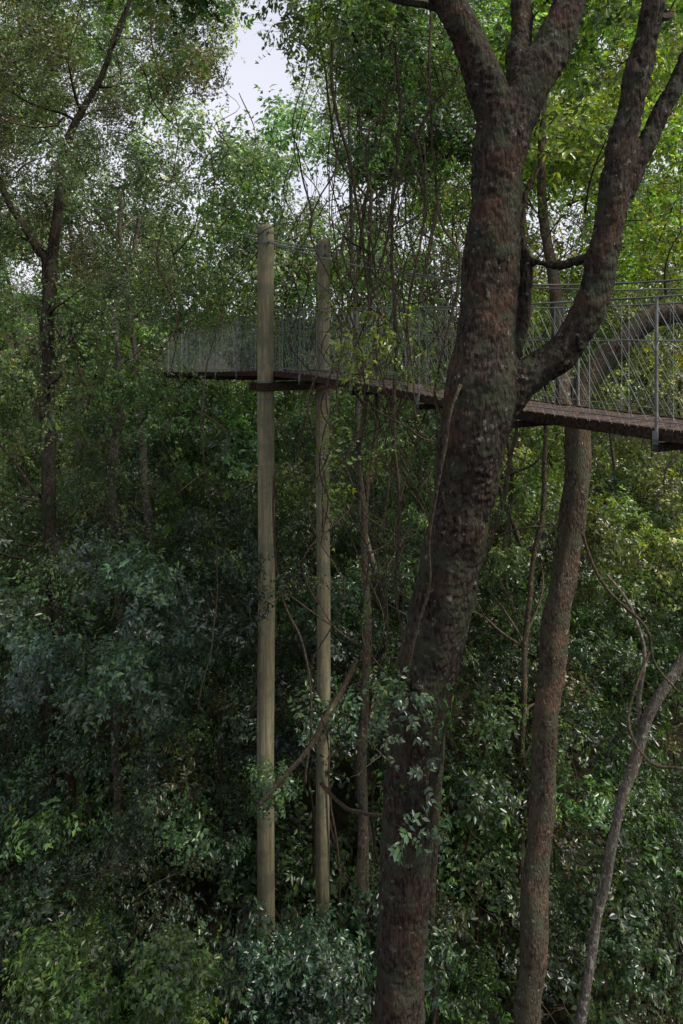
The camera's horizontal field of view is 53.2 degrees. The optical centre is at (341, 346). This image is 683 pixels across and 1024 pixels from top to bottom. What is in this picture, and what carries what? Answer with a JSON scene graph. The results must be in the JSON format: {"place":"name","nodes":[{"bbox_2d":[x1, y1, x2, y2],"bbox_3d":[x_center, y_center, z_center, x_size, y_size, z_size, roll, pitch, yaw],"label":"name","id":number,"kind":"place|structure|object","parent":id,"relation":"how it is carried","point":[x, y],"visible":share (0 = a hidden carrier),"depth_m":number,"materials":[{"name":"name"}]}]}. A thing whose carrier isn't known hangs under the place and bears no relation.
{"place":"outdoors","nodes":[
{"label":"outdoors","id":0,"kind":"place"},
{"bbox_2d":[0,293,682,1023],"bbox_3d":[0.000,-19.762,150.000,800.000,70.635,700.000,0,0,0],"label":"ground","id":1,"kind":"structure","parent":0,"point":[340,817],"depth_m":21.35,"materials":[{"name":"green plant"}]},
{"bbox_2d":[0,140,113,956],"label":"rainforest tree","id":2,"kind":"object","parent":1,"relation":"on","point":[49,427],"visible":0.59,"depth_m":15.88,"materials":[{"name":"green plant"}]},
{"bbox_2d":[0,0,220,969],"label":"rainforest tree","id":3,"kind":"object","parent":1,"relation":"on","point":[53,244],"visible":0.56,"depth_m":15.87,"materials":[{"name":"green plant"}]},
{"bbox_2d":[13,157,227,888],"bbox_3d":[-6.673,4.927,18.257,6.462,19.333,4.335,0,0,38],"label":"rainforest tree","id":4,"kind":"object","parent":1,"relation":"on","point":[112,502],"visible":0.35,"depth_m":17.91,"materials":[{"name":"green plant"}]},
{"bbox_2d":[16,171,241,846],"bbox_3d":[-6.084,4.543,18.366,5.214,19.719,4.979,0,0,39],"label":"rainforest tree","id":5,"kind":"object","parent":1,"relation":"on","point":[136,361],"visible":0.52,"depth_m":18.48,"materials":[{"name":"green plant"}]},
{"bbox_2d":[255,224,276,1018],"bbox_3d":[-1.570,6.268,14.193,0.380,17.570,0.410,0,0,27],"label":"timber support pole","id":6,"kind":"object","parent":1,"relation":"on","point":[266,647],"visible":0.81,"depth_m":14.05,"materials":[{"name":"wood"}]},
{"bbox_2d":[314,237,331,1007],"bbox_3d":[-0.404,6.311,14.833,0.326,17.328,0.363,0,0,25],"label":"timber support pole","id":7,"kind":"object","parent":1,"relation":"on","point":[323,684],"visible":0.66,"depth_m":14.71,"materials":[{"name":"wood"}]},
{"bbox_2d":[0,364,682,1023],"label":"understorey shrubs","id":8,"kind":"object","parent":1,"relation":"on","point":[300,982],"visible":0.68,"depth_m":12.51,"materials":[{"name":"green plant"}]},
{"bbox_2d":[0,0,682,1023],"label":"distant forest canopy","id":9,"kind":"object","parent":1,"relation":"on","point":[288,848],"visible":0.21,"depth_m":26.32,"materials":[{"name":"green plant"}]},
{"bbox_2d":[0,0,241,375],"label":"pendulous canopy foliage","id":10,"kind":"object","parent":9,"relation":"attached to","point":[83,144],"visible":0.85,"depth_m":14.74,"materials":[{"name":"green plant"}]},
{"bbox_2d":[279,0,682,345],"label":"overhead canopy foliage","id":11,"kind":"object","parent":9,"relation":"attached to","point":[569,147],"visible":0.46,"depth_m":11.90,"materials":[{"name":"green plant"}]},
{"bbox_2d":[0,248,682,686],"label":"midstorey foliage","id":12,"kind":"object","parent":1,"relation":"on","point":[236,452],"visible":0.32,"depth_m":17.64,"materials":[{"name":"green plant"}]},
{"bbox_2d":[0,0,682,1023],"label":"forest branches","id":13,"kind":"object","parent":1,"relation":"on","point":[458,888],"visible":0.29,"depth_m":15.36,"materials":[{"name":"brown plant"}]},
{"bbox_2d":[16,0,682,817],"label":"hanging vines","id":14,"kind":"object","parent":13,"relation":"hanging from","point":[378,348],"visible":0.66,"depth_m":10.12,"materials":[{"name":"green plant"}]},
{"bbox_2d":[0,86,682,891],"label":"distant tree trunks","id":15,"kind":"object","parent":1,"relation":"on","point":[504,542],"visible":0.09,"depth_m":23.05,"materials":[{"name":"brown plant"}]},
{"bbox_2d":[214,177,483,1021],"bbox_3d":[0.234,5.858,12.205,4.895,18.162,2.371,0,0,-13],"label":"slender forest tree","id":16,"kind":"object","parent":1,"relation":"on","point":[364,714],"visible":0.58,"depth_m":11.96,"materials":[{"name":"brown plant"}]},
{"bbox_2d":[98,0,682,1023],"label":"rainforest tree","id":17,"kind":"object","parent":1,"relation":"on","point":[496,374],"visible":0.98,"depth_m":6.89,"materials":[{"name":"brown plant"}]},
{"bbox_2d":[306,98,481,1009],"bbox_3d":[0.908,5.205,11.572,2.980,19.443,2.888,0,0,0],"label":"slender forest tree","id":18,"kind":"object","parent":1,"relation":"on","point":[368,477],"visible":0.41,"depth_m":12.10,"materials":[{"name":"brown plant"}]},
{"bbox_2d":[352,428,558,1023],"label":"slender forest tree","id":19,"kind":"object","parent":1,"relation":"on","point":[434,859],"visible":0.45,"depth_m":10.98,"materials":[{"name":"brown plant"}]},
{"bbox_2d":[473,392,567,989],"bbox_3d":[4.036,7.755,15.726,3.000,13.500,2.234,0,0,0],"label":"slender forest tree","id":20,"kind":"object","parent":1,"relation":"on","point":[523,644],"visible":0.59,"depth_m":14.97,"materials":[{"name":"brown plant"}]},
{"bbox_2d":[513,99,682,1023],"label":"arching rainforest tree","id":21,"kind":"object","parent":1,"relation":"on","point":[552,662],"visible":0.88,"depth_m":10.26,"materials":[{"name":"brown plant"}]},
{"bbox_2d":[573,574,682,1023],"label":"leaning tree","id":22,"kind":"object","parent":1,"relation":"on","point":[645,720],"visible":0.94,"depth_m":9.27,"materials":[{"name":"brown plant"}]},
{"bbox_2d":[0,0,682,324],"label":"sky","id":23,"kind":"structure","parent":0,"point":[270,70],"materials":[{"name":"white"}]},
{"bbox_2d":[78,205,682,451],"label":"suspension walkway","id":24,"kind":"structure","parent":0,"point":[655,427],"depth_m":9.49,"materials":[{"name":"metal"}]}
]}

